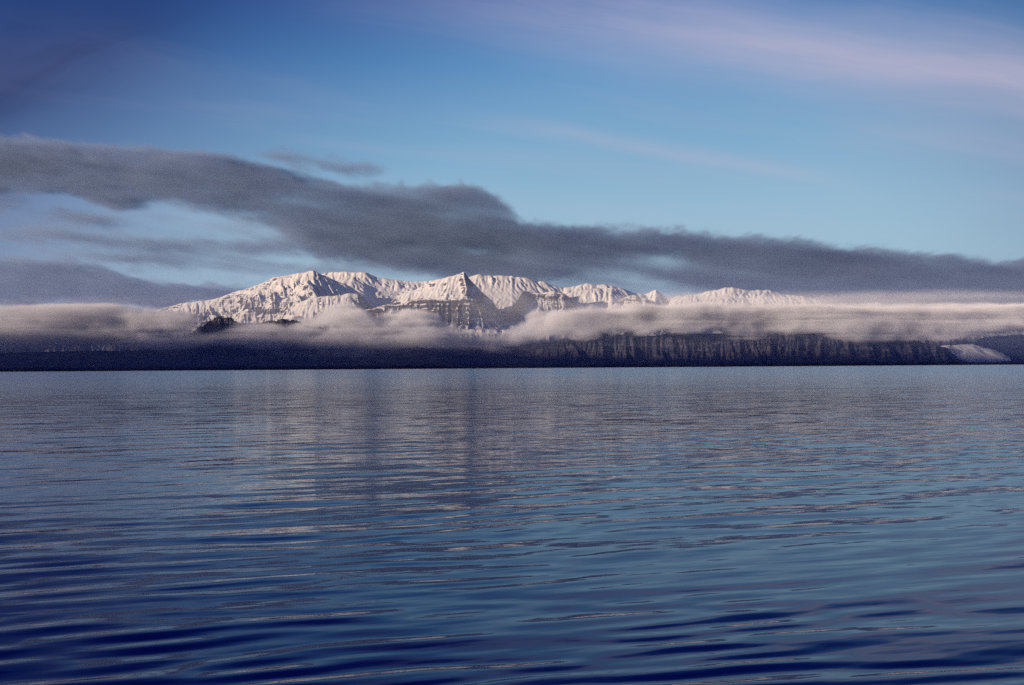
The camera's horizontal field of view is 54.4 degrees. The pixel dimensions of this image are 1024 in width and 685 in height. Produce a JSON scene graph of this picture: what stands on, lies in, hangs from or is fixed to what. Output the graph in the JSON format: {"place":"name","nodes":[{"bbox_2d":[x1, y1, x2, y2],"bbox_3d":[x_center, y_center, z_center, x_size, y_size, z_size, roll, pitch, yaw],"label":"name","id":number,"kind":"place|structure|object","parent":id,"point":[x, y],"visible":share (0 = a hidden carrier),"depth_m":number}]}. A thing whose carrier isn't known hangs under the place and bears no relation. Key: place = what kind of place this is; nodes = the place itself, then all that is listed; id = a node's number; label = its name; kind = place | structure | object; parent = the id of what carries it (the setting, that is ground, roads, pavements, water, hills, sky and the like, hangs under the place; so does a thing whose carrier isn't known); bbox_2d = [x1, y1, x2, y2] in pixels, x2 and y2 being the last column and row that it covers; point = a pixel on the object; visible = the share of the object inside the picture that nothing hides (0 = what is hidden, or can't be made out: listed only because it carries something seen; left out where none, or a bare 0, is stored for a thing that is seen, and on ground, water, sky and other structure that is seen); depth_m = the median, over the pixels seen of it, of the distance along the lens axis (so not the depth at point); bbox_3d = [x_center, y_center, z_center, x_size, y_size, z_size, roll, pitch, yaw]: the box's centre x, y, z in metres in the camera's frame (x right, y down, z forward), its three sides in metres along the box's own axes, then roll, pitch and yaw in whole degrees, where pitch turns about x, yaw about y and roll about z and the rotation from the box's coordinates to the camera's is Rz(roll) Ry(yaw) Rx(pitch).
{"place":"outdoors","nodes":[
{"label":"outdoors","id":0,"kind":"place"},
{"bbox_2d":[136,316,422,356],"bbox_3d":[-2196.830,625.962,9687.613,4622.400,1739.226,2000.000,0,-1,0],"label":"hill","id":1,"kind":"structure","parent":0,"point":[219,336],"depth_m":9169.32},
{"bbox_2d":[0,326,966,371],"bbox_3d":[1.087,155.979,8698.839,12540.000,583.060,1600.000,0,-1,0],"label":"sea cliffs","id":2,"kind":"structure","parent":0,"point":[793,346],"depth_m":8715.38},
{"bbox_2d":[0,364,1023,684],"bbox_3d":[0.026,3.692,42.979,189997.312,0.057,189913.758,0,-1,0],"label":"water","id":3,"kind":"structure","parent":0,"point":[694,526],"depth_m":16.31},
{"bbox_2d":[0,270,1023,361],"bbox_3d":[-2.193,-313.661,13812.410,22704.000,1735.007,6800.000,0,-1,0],"label":"mountains","id":4,"kind":"structure","parent":0,"point":[462,309],"depth_m":13543.16},
{"bbox_2d":[0,0,1023,323],"label":"sky","id":5,"kind":"structure","parent":0,"point":[865,156]},
{"bbox_2d":[941,344,1010,362],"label":"glacier","id":6,"kind":"object","parent":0,"point":[971,353],"visible":1,"depth_m":8673.85},
{"bbox_2d":[961,335,1023,364],"bbox_3d":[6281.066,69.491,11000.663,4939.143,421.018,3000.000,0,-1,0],"label":"valley hills","id":7,"kind":"structure","parent":0,"point":[1011,347],"depth_m":10983.27}
]}

